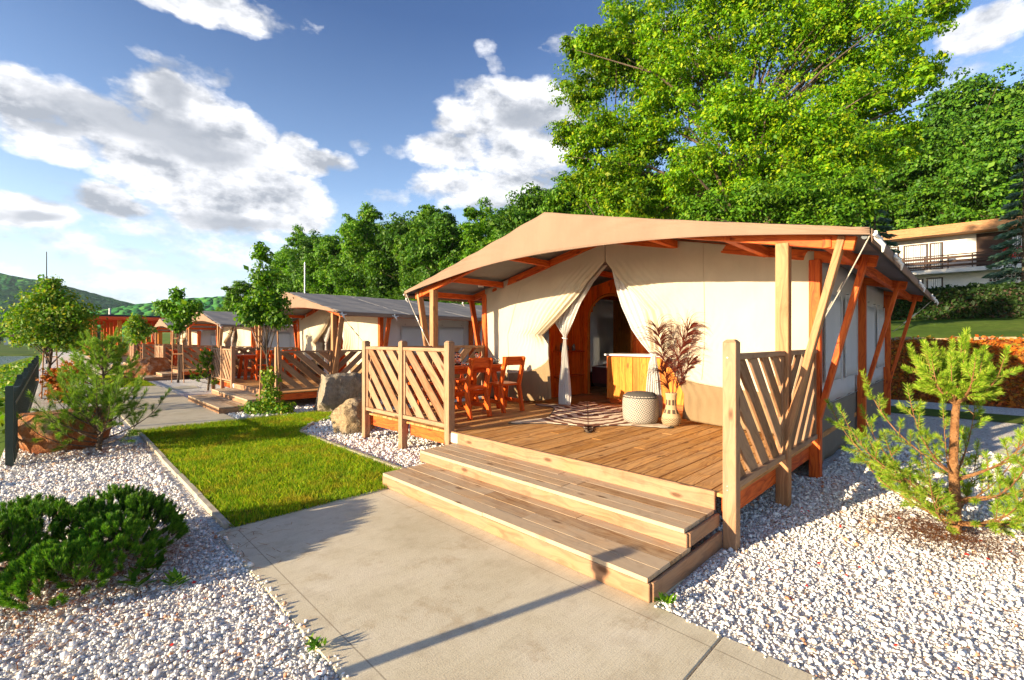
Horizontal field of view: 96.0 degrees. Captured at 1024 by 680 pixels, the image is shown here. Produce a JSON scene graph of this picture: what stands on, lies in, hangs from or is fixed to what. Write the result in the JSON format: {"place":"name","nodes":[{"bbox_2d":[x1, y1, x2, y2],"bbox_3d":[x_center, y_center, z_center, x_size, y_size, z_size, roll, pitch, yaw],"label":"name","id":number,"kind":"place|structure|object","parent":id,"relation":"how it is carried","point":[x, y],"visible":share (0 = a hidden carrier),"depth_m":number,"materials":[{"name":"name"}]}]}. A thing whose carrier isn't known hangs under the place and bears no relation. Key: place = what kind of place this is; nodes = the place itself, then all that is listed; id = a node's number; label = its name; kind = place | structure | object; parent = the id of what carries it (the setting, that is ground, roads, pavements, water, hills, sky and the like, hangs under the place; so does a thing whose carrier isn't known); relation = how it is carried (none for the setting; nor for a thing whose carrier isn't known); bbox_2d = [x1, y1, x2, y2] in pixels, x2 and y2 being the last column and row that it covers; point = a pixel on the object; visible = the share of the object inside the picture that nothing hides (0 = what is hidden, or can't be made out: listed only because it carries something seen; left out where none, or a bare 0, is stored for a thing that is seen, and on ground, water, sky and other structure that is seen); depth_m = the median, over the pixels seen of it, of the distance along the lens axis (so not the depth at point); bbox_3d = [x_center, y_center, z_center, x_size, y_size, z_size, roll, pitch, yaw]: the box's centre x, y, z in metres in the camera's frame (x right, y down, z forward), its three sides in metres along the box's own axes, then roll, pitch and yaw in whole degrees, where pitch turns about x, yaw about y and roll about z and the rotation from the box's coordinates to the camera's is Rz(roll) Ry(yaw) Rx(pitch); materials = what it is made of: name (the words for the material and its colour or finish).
{"place":"outdoors","nodes":[
{"label":"outdoors","id":0,"kind":"place"},
{"bbox_2d":[0,356,30,364],"bbox_3d":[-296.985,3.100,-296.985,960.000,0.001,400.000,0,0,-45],"label":"lake","id":1,"kind":"structure","parent":0,"point":[5,359],"depth_m":77.22,"materials":[{"name":"teal liquid"}]},
{"bbox_2d":[0,273,132,318],"bbox_3d":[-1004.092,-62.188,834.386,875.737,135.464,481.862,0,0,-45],"label":"hill","id":2,"kind":"structure","parent":0,"point":[9,286],"depth_m":852.13,"materials":[{"name":"green plant"}]},
{"bbox_2d":[0,296,251,340],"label":"wooded ridge","id":3,"kind":"structure","parent":0,"point":[212,303],"depth_m":576.06,"materials":[{"name":"green plant"}]},
{"bbox_2d":[79,314,177,362],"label":"pavilion","id":4,"kind":"structure","parent":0,"point":[112,322],"depth_m":34.09,"materials":[{"name":"wood"}]},
{"bbox_2d":[117,391,185,402],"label":"path","id":5,"kind":"structure","parent":0,"point":[152,396],"depth_m":12.49,"materials":[{"name":"concrete"}]},
{"bbox_2d":[112,398,206,416],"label":"path","id":6,"kind":"structure","parent":0,"point":[174,405],"depth_m":10.62,"materials":[{"name":"concrete"}]},
{"bbox_2d":[122,409,235,429],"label":"path","id":7,"kind":"structure","parent":0,"point":[175,418],"depth_m":8.99,"materials":[{"name":"concrete"}]},
{"bbox_2d":[140,410,401,527],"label":"lawn","id":8,"kind":"structure","parent":0,"point":[261,516],"depth_m":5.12,"materials":[{"name":"plant"}]},
{"bbox_2d":[217,488,721,679],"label":"path","id":9,"kind":"structure","parent":0,"point":[387,584],"depth_m":2.68,"materials":[{"name":"concrete"}]},
{"bbox_2d":[383,443,721,602],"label":"wooden steps","id":10,"kind":"structure","parent":9,"relation":"on","point":[632,542],"depth_m":3.56,"materials":[{"name":"brown wood"}]},
{"bbox_2d":[0,352,1023,679],"bbox_3d":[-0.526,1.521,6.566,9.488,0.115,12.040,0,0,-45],"label":"gravel","id":11,"kind":"structure","parent":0,"point":[326,427],"depth_m":2.85,"materials":[{"name":"white gravel"}]},
{"bbox_2d":[5,355,38,466],"bbox_3d":[-11.658,1.055,11.156,0.090,0.990,15.735,0,0,-45],"label":"garden fence","id":12,"kind":"object","parent":11,"relation":"on","point":[17,400],"visible":0.87,"depth_m":6.01,"materials":[{"name":"paint"}]},
{"bbox_2d":[0,274,107,398],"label":"young tree","id":13,"kind":"object","parent":11,"relation":"on","point":[50,317],"visible":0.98,"depth_m":11.89,"materials":[{"name":"green plant"}]},
{"bbox_2d":[36,360,87,402],"bbox_3d":[-11.203,1.022,11.484,0.964,1.117,0.916,0,0,-45],"label":"shrub","id":14,"kind":"object","parent":11,"relation":"on","point":[47,377],"visible":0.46,"depth_m":11.30,"materials":[{"name":"orange plant"}]},
{"bbox_2d":[18,406,112,454],"bbox_3d":[-6.559,1.309,6.678,1.014,0.603,0.972,0,0,-18],"label":"boulder","id":15,"kind":"object","parent":11,"relation":"on","point":[26,435],"visible":0.39,"depth_m":6.30,"materials":[{"name":"brown stone"}]},
{"bbox_2d":[16,370,171,451],"bbox_3d":[-5.696,1.000,6.357,1.435,1.207,1.505,0,0,2],"label":"young pine","id":16,"kind":"object","parent":11,"relation":"on","point":[108,397],"visible":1,"depth_m":6.28,"materials":[{"name":"green plant"}]},
{"bbox_2d":[0,483,189,610],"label":"dwarf pine","id":17,"kind":"object","parent":11,"relation":"on","point":[29,555],"visible":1,"depth_m":2.96,"materials":[{"name":"green plant"}]},
{"bbox_2d":[45,326,147,400],"bbox_3d":[-8.972,0.644,10.015,1.719,1.916,1.708,0,0,-45],"label":"young pine","id":18,"kind":"object","parent":11,"relation":"on","point":[95,351],"visible":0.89,"depth_m":9.91,"materials":[{"name":"green plant"}]},
{"bbox_2d":[0,434,212,480],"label":"needle litter","id":19,"kind":"object","parent":11,"relation":"on","point":[87,454],"visible":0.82,"depth_m":6.15,"materials":[{"name":"brown plant"}]},
{"bbox_2d":[118,565,157,589],"bbox_3d":[-2.333,1.482,2.856,0.214,0.096,0.200,0,0,27],"label":"weed","id":20,"kind":"object","parent":11,"relation":"on","point":[132,577],"visible":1,"depth_m":2.88,"materials":[{"name":"green plant"}]},
{"bbox_2d":[119,312,157,359],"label":"young tree","id":21,"kind":"object","parent":11,"relation":"on","point":[138,327],"visible":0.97,"depth_m":24.13,"materials":[{"name":"green plant"}]},
{"bbox_2d":[124,357,172,377],"bbox_3d":[-14.965,1.167,18.984,1.372,0.915,1.641,0,0,11],"label":"boulder","id":22,"kind":"object","parent":11,"relation":"on","point":[151,366],"visible":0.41,"depth_m":18.71,"materials":[{"name":"brown stone"}]},
{"bbox_2d":[129,550,167,573],"bbox_3d":[-2.422,1.478,3.065,0.216,0.104,0.276,0,0,-45],"label":"weed","id":23,"kind":"object","parent":11,"relation":"on","point":[159,561],"visible":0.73,"depth_m":3.05,"materials":[{"name":"green plant"}]},
{"bbox_2d":[139,371,177,380],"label":"wooden steps","id":24,"kind":"structure","parent":11,"relation":"on","point":[160,376],"depth_m":17.82,"materials":[{"name":"brown wood"}]},
{"bbox_2d":[129,343,196,363],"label":"wooden deck","id":25,"kind":"structure","parent":11,"relation":"on","point":[144,351],"depth_m":26.55,"materials":[{"name":"brown wood"}]},
{"bbox_2d":[0,498,326,669],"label":"needle litter","id":26,"kind":"object","parent":11,"relation":"on","point":[39,603],"visible":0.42,"depth_m":2.84,"materials":[{"name":"brown plant"}]},
{"bbox_2d":[158,567,190,585],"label":"weed","id":27,"kind":"object","parent":11,"relation":"on","point":[174,576],"visible":1,"depth_m":2.88,"materials":[{"name":"green plant"}]},
{"bbox_2d":[151,286,206,382],"bbox_3d":[-12.101,-0.142,16.666,1.898,3.688,1.204,0,0,0],"label":"young tree","id":28,"kind":"object","parent":11,"relation":"on","point":[180,316],"visible":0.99,"depth_m":16.63,"materials":[{"name":"green plant"}]},
{"bbox_2d":[136,429,230,528],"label":"kerb","id":29,"kind":"structure","parent":11,"relation":"on","point":[215,514],"depth_m":4.74,"materials":[{"name":"concrete"}]},
{"bbox_2d":[151,319,215,364],"bbox_3d":[-18.489,0.115,31.008,8.402,2.871,7.132,0,0,-45],"label":"safari tent","id":30,"kind":"object","parent":11,"relation":"on","point":[203,337],"visible":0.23,"depth_m":27.61,"materials":[{"name":"fabric"}]},
{"bbox_2d":[155,344,250,379],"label":"wooden deck","id":31,"kind":"structure","parent":11,"relation":"on","point":[160,351],"depth_m":18.69,"materials":[{"name":"brown wood"}]},
{"bbox_2d":[189,347,219,390],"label":"young pine","id":32,"kind":"object","parent":11,"relation":"on","point":[205,362],"visible":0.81,"depth_m":14.02,"materials":[{"name":"green plant"}]},
{"bbox_2d":[188,388,264,413],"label":"wooden steps","id":33,"kind":"structure","parent":11,"relation":"on","point":[219,401],"depth_m":10.68,"materials":[{"name":"brown wood"}]},
{"bbox_2d":[185,311,294,372],"bbox_3d":[-11.206,0.107,23.725,8.402,2.887,7.132,0,0,-45],"label":"safari tent","id":34,"kind":"object","parent":11,"relation":"on","point":[229,332],"visible":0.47,"depth_m":20.73,"materials":[{"name":"fabric"}]},
{"bbox_2d":[232,241,295,402],"bbox_3d":[-5.240,-0.198,9.722,1.254,3.801,1.039,0,0,-18],"label":"young tree","id":35,"kind":"object","parent":11,"relation":"on","point":[262,307],"visible":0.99,"depth_m":9.64,"materials":[{"name":"green plant"}]},
{"bbox_2d":[238,366,297,414],"bbox_3d":[-5.072,1.073,9.633,1.067,1.068,0.799,0,0,21],"label":"shrub","id":36,"kind":"object","parent":11,"relation":"on","point":[268,404],"visible":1,"depth_m":9.54,"materials":[{"name":"green plant"}]},
{"bbox_2d":[211,345,378,401],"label":"wooden deck","id":37,"kind":"structure","parent":11,"relation":"on","point":[306,385],"depth_m":11.41,"materials":[{"name":"brown wood"}]},
{"bbox_2d":[250,350,271,380],"bbox_3d":[-7.512,0.749,13.819,0.475,0.897,0.595,0,0,-45],"label":"wooden chair","id":38,"kind":"object","parent":37,"relation":"on","point":[255,365],"visible":0.75,"depth_m":13.74,"materials":[{"name":"brown wood"}]},
{"bbox_2d":[235,354,293,379],"bbox_3d":[-7.780,0.821,14.455,1.500,0.751,0.806,0,0,-45],"label":"dining table","id":39,"kind":"object","parent":37,"relation":"on","point":[245,357],"visible":0.46,"depth_m":14.14,"materials":[{"name":"brown wood"}]},
{"bbox_2d":[305,633,326,651],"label":"weed","id":40,"kind":"object","parent":11,"relation":"on","point":[313,643],"visible":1,"depth_m":2.28,"materials":[{"name":"green plant"}]},
{"bbox_2d":[314,372,361,411],"bbox_3d":[-3.866,1.179,10.318,0.999,0.902,1.344,0,0,40],"label":"boulder","id":41,"kind":"object","parent":11,"relation":"on","point":[335,391],"visible":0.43,"depth_m":9.85,"materials":[{"name":"grey stone"}]},
{"bbox_2d":[299,421,402,468],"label":"kerb","id":42,"kind":"structure","parent":11,"relation":"on","point":[353,450],"depth_m":6.28,"materials":[{"name":"concrete"}]},
{"bbox_2d":[330,398,374,434],"bbox_3d":[-2.716,1.288,7.895,0.682,0.613,0.882,0,0,12],"label":"boulder","id":43,"kind":"object","parent":11,"relation":"on","point":[346,417],"visible":0.74,"depth_m":7.54,"materials":[{"name":"beige stone"}]},
{"bbox_2d":[253,291,481,398],"bbox_3d":[-3.499,0.082,16.017,8.402,2.936,7.132,0,0,-45],"label":"safari tent","id":44,"kind":"object","parent":11,"relation":"on","point":[336,324],"visible":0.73,"depth_m":13.26,"materials":[{"name":"fabric"}]},
{"bbox_2d":[33,477,1011,671],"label":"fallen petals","id":45,"kind":"object","parent":11,"relation":"on","point":[840,526],"visible":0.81,"depth_m":3.00,"materials":[{"name":"plant"}]},
{"bbox_2d":[362,339,817,550],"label":"wooden deck","id":46,"kind":"structure","parent":11,"relation":"on","point":[733,464],"depth_m":4.85,"materials":[{"name":"brown wood"}]},
{"bbox_2d":[409,363,501,416],"bbox_3d":[-0.893,0.781,7.568,1.500,0.751,0.806,0,0,-45],"label":"dining table","id":47,"kind":"object","parent":46,"relation":"on","point":[463,369],"visible":0.34,"depth_m":7.53,"materials":[{"name":"brown wood"}]},
{"bbox_2d":[440,354,478,404],"bbox_3d":[-0.945,0.709,8.229,0.475,0.897,0.595,0,0,-45],"label":"wooden chair","id":48,"kind":"object","parent":46,"relation":"on","point":[461,380],"visible":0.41,"depth_m":8.15,"materials":[{"name":"brown wood"}]},
{"bbox_2d":[455,357,493,419],"bbox_3d":[-0.624,0.709,6.932,0.475,0.897,0.595,0,0,-45],"label":"wooden chair","id":49,"kind":"object","parent":46,"relation":"on","point":[468,388],"visible":0.9,"depth_m":6.82,"materials":[{"name":"brown wood"}]},
{"bbox_2d":[483,356,525,412],"bbox_3d":[-0.119,0.709,7.523,0.475,0.897,0.596,0,0,-38],"label":"wooden chair","id":50,"kind":"object","parent":46,"relation":"on","point":[501,382],"visible":0.94,"depth_m":7.41,"materials":[{"name":"brown wood"}]},
{"bbox_2d":[508,401,673,432],"bbox_3d":[1.175,1.128,7.125,2.207,0.039,2.974,0,0,9],"label":"zebra rug","id":51,"kind":"object","parent":46,"relation":"on","point":[588,416],"visible":0.91,"depth_m":6.76,"materials":[{"name":"fabric"}]},
{"bbox_2d":[622,391,658,423],"bbox_3d":[1.789,0.926,6.413,0.496,0.423,0.496,0,0,-45],"label":"pouf","id":52,"kind":"object","parent":51,"relation":"on","point":[640,407],"visible":1,"depth_m":6.21,"materials":[{"name":"fabric"}]},
{"bbox_2d":[661,392,680,426],"bbox_3d":[2.135,0.928,6.180,0.256,0.440,0.256,0,0,-45],"label":"vase","id":53,"kind":"object","parent":46,"relation":"on","point":[671,416],"visible":0.98,"depth_m":6.11,"materials":[{"name":"beige ceramic"}]},
{"bbox_2d":[626,314,682,390],"bbox_3d":[1.997,0.246,6.225,0.811,1.210,0.443,0,0,-2],"label":"dried frond","id":54,"kind":"object","parent":53,"relation":"in","point":[664,335],"visible":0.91,"depth_m":6.26,"materials":[{"name":"brown plant"}]},
{"bbox_2d":[645,353,692,392],"bbox_3d":[2.098,0.513,6.064,0.687,0.675,0.426,0,0,-22],"label":"dried frond","id":55,"kind":"object","parent":53,"relation":"in","point":[667,377],"visible":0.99,"depth_m":6.16,"materials":[{"name":"brown plant"}]},
{"bbox_2d":[663,311,709,392],"bbox_3d":[2.312,0.215,6.178,0.697,1.272,0.666,0,0,-45],"label":"dried frond","id":56,"kind":"object","parent":53,"relation":"in","point":[685,342],"visible":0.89,"depth_m":6.17,"materials":[{"name":"brown plant"}]},
{"bbox_2d":[671,345,708,392],"bbox_3d":[2.323,0.432,6.166,0.718,0.840,0.443,0,0,27],"label":"dried frond","id":57,"kind":"object","parent":53,"relation":"in","point":[688,363],"visible":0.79,"depth_m":6.16,"materials":[{"name":"brown plant"}]},
{"bbox_2d":[654,591,676,606],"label":"weed","id":58,"kind":"object","parent":11,"relation":"on","point":[667,599],"visible":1,"depth_m":2.65,"materials":[{"name":"green plant"}]},
{"bbox_2d":[403,212,938,506],"bbox_3d":[3.389,-0.081,9.130,8.402,3.262,7.132,0,0,-45],"label":"safari tent","id":59,"kind":"object","parent":11,"relation":"on","point":[542,287],"visible":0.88,"depth_m":6.41,"materials":[{"name":"fabric"}]},
{"bbox_2d":[592,363,606,386],"bbox_3d":[2.981,0.773,10.334,1.710,0.530,1.660,0,0,-45],"label":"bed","id":60,"kind":"object","parent":59,"relation":"in","point":[599,375],"visible":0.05,"depth_m":10.19,"materials":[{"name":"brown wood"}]},
{"bbox_2d":[604,353,683,410],"bbox_3d":[2.708,0.706,7.941,0.660,0.905,2.200,0,0,-45],"label":"kitchen counter","id":61,"kind":"object","parent":59,"relation":"on","point":[626,372],"visible":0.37,"depth_m":8.14,"materials":[{"name":"white wood"}]},
{"bbox_2d":[607,357,632,398],"bbox_3d":[1.942,0.683,8.307,0.019,0.750,0.522,0,0,-45],"label":"cabinet door","id":62,"kind":"structure","parent":61,"relation":"in","point":[619,369],"depth_m":8.30,"materials":[{"name":"yellow wood"}]},
{"bbox_2d":[633,357,660,390],"bbox_3d":[2.318,0.683,7.931,0.019,0.750,0.522,0,0,-45],"label":"cabinet door","id":63,"kind":"structure","parent":61,"relation":"in","point":[640,365],"depth_m":8.00,"materials":[{"name":"yellow wood"}]},
{"bbox_2d":[661,359,683,404],"bbox_3d":[2.694,0.683,7.555,0.019,0.750,0.522,0,0,-45],"label":"cabinet door","id":64,"kind":"structure","parent":61,"relation":"in","point":[680,395],"depth_m":7.60,"materials":[{"name":"yellow wood"}]},
{"bbox_2d":[818,496,1023,575],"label":"needle litter","id":65,"kind":"object","parent":11,"relation":"on","point":[936,532],"visible":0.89,"depth_m":3.59,"materials":[{"name":"brown plant"}]},
{"bbox_2d":[823,326,1023,538],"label":"young pine","id":66,"kind":"object","parent":11,"relation":"on","point":[958,368],"visible":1,"depth_m":3.66,"materials":[{"name":"green plant"}]},
{"label":"lawn patch","id":67,"kind":"structure","parent":11,"relation":"on","visible":0},
{"bbox_2d":[88,374,155,387],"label":"lawn grass","id":68,"kind":"structure","parent":67,"relation":"on","point":[146,383],"depth_m":16.29,"materials":[{"name":"plant"}]},
{"bbox_2d":[0,214,1023,457],"bbox_3d":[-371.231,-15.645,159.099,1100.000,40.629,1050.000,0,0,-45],"label":"terrain","id":69,"kind":"structure","parent":0,"point":[980,327],"depth_m":19.47,"materials":[{"name":"green plant"}]},
{"bbox_2d":[0,354,42,433],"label":"shore weeds","id":70,"kind":"object","parent":69,"relation":"on","point":[16,367],"visible":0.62,"depth_m":23.68,"materials":[{"name":"green plant"}]},
{"bbox_2d":[218,280,258,311],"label":"forest tree","id":71,"kind":"object","parent":69,"relation":"on","point":[234,291],"visible":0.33,"depth_m":53.77,"materials":[{"name":"green plant"}]},
{"bbox_2d":[271,224,314,292],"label":"forest tree","id":72,"kind":"object","parent":69,"relation":"on","point":[282,255],"visible":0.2,"depth_m":62.92,"materials":[{"name":"green plant"}]},
{"bbox_2d":[280,229,343,293],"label":"forest tree","id":73,"kind":"object","parent":69,"relation":"on","point":[306,246],"visible":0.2,"depth_m":59.68,"materials":[{"name":"green plant"}]},
{"bbox_2d":[295,234,357,294],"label":"forest tree","id":74,"kind":"object","parent":69,"relation":"on","point":[325,247],"visible":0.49,"depth_m":56.55,"materials":[{"name":"green plant"}]},
{"bbox_2d":[323,201,397,296],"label":"forest tree","id":75,"kind":"object","parent":69,"relation":"on","point":[352,230],"visible":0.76,"depth_m":49.79,"materials":[{"name":"green plant"}]},
{"bbox_2d":[328,223,397,294],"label":"forest tree","id":76,"kind":"object","parent":69,"relation":"on","point":[339,259],"visible":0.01,"depth_m":54.97,"materials":[{"name":"green plant"}]},
{"bbox_2d":[350,210,438,296],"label":"forest tree","id":77,"kind":"object","parent":69,"relation":"on","point":[386,243],"visible":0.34,"depth_m":48.73,"materials":[{"name":"green plant"}]},
{"bbox_2d":[391,204,464,291],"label":"forest tree","id":78,"kind":"object","parent":69,"relation":"on","point":[405,268],"visible":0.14,"depth_m":44.24,"materials":[{"name":"green plant"}]},
{"bbox_2d":[400,205,477,290],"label":"forest tree","id":79,"kind":"object","parent":69,"relation":"on","point":[441,229],"visible":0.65,"depth_m":40.54,"materials":[{"name":"green plant"}]},
{"bbox_2d":[437,196,500,269],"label":"forest tree","id":80,"kind":"object","parent":69,"relation":"on","point":[475,232],"visible":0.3,"depth_m":38.82,"materials":[{"name":"green plant"}]},
{"bbox_2d":[482,181,565,239],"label":"forest tree","id":81,"kind":"object","parent":69,"relation":"on","point":[512,216],"visible":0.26,"depth_m":34.09,"materials":[{"name":"green plant"}]},
{"bbox_2d":[530,168,597,219],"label":"forest tree","id":82,"kind":"object","parent":69,"relation":"on","point":[559,206],"visible":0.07,"depth_m":32.59,"materials":[{"name":"green plant"}]},
{"bbox_2d":[544,19,705,218],"bbox_3d":[5.272,-7.450,21.635,4.742,14.973,7.320,0,0,-73],"label":"broadleaf tree","id":83,"kind":"object","parent":69,"relation":"on","point":[613,188],"visible":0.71,"depth_m":21.02,"materials":[{"name":"green plant"}]},
{"bbox_2d":[581,147,681,219],"bbox_3d":[7.614,-6.458,30.159,7.310,12.277,7.835,0,0,12],"label":"forest tree","id":84,"kind":"object","parent":69,"relation":"on","point":[589,212],"visible":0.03,"depth_m":28.23,"materials":[{"name":"green plant"}]},
{"bbox_2d":[665,144,732,221],"bbox_3d":[12.855,-7.245,32.142,6.922,13.102,8.195,0,0,-25],"label":"forest tree","id":85,"kind":"object","parent":69,"relation":"on","point":[671,165],"visible":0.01,"depth_m":31.64,"materials":[{"name":"green plant"}]},
{"bbox_2d":[558,0,971,223],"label":"broadleaf tree","id":86,"kind":"object","parent":69,"relation":"on","point":[752,124],"visible":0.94,"depth_m":18.99,"materials":[{"name":"green plant"}]},
{"bbox_2d":[672,163,907,226],"bbox_3d":[9.725,-2.631,16.604,7.740,7.090,3.248,0,0,6],"label":"broadleaf tree","id":87,"kind":"object","parent":69,"relation":"on","point":[803,204],"visible":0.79,"depth_m":16.07,"materials":[{"name":"green plant"}]},
{"bbox_2d":[802,116,881,174],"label":"forest tree","id":88,"kind":"object","parent":69,"relation":"on","point":[869,128],"visible":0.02,"depth_m":59.17,"materials":[{"name":"green plant"}]},
{"bbox_2d":[839,145,908,231],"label":"forest tree","id":89,"kind":"object","parent":69,"relation":"on","point":[893,211],"visible":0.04,"depth_m":51.15,"materials":[{"name":"green plant"}]},
{"bbox_2d":[862,181,901,258],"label":"spruce tree","id":90,"kind":"object","parent":69,"relation":"on","point":[885,228],"visible":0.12,"depth_m":32.55,"materials":[{"name":"green plant"}]},
{"bbox_2d":[866,109,975,230],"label":"forest tree","id":91,"kind":"object","parent":69,"relation":"on","point":[906,174],"visible":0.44,"depth_m":48.35,"materials":[{"name":"green plant"}]},
{"bbox_2d":[878,216,1021,288],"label":"house","id":92,"kind":"structure","parent":69,"relation":"on","point":[958,254],"depth_m":40.32,"materials":[{"name":"paint"}]},
{"bbox_2d":[903,243,927,270],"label":"window","id":93,"kind":"structure","parent":92,"relation":"in","point":[918,250],"depth_m":42.21,"materials":[{"name":"white glass"}]},
{"bbox_2d":[926,277,942,288],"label":"window","id":94,"kind":"structure","parent":92,"relation":"in","point":[938,282],"depth_m":41.41,"materials":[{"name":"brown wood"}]},
{"bbox_2d":[929,242,942,269],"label":"window","id":95,"kind":"structure","parent":92,"relation":"in","point":[936,248],"depth_m":41.35,"materials":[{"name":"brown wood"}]},
{"bbox_2d":[891,281,1023,319],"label":"hedge","id":96,"kind":"object","parent":69,"relation":"on","point":[975,300],"visible":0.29,"depth_m":25.33,"materials":[{"name":"green plant"}]},
{"bbox_2d":[903,62,1023,217],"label":"forest tree","id":97,"kind":"object","parent":69,"relation":"on","point":[970,102],"visible":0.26,"depth_m":52.34,"materials":[{"name":"green plant"}]},
{"bbox_2d":[905,109,1023,225],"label":"forest tree","id":98,"kind":"object","parent":69,"relation":"on","point":[993,146],"visible":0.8,"depth_m":42.75,"materials":[{"name":"green plant"}]},
{"bbox_2d":[956,109,1023,218],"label":"forest tree","id":99,"kind":"object","parent":69,"relation":"on","point":[980,202],"visible":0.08,"depth_m":43.44,"materials":[{"name":"green plant"}]},
{"bbox_2d":[982,145,1023,284],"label":"spruce tree","id":100,"kind":"object","parent":69,"relation":"on","point":[1003,271],"visible":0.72,"depth_m":27.27,"materials":[{"name":"green plant"}]},
{"bbox_2d":[0,0,1023,303],"label":"sky","id":101,"kind":"structure","parent":0,"point":[146,146],"materials":[{"name":"blue"}]},
{"bbox_2d":[688,637,821,679],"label":"path","id":102,"kind":"structure","parent":0,"point":[727,659],"depth_m":2.16,"materials":[{"name":"concrete"}]},
{"bbox_2d":[891,339,1023,408],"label":"bank","id":103,"kind":"structure","parent":0,"point":[1014,391],"depth_m":11.82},
{"bbox_2d":[891,334,1023,407],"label":"ground cover","id":104,"kind":"object","parent":103,"relation":"on","point":[1020,362],"visible":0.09,"depth_m":11.88,"materials":[{"name":"orange plant"}]},
{"bbox_2d":[891,406,1023,423],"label":"lawn strip","id":105,"kind":"object","parent":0,"point":[995,417],"depth_m":9.39,"materials":[{"name":"green plant"}]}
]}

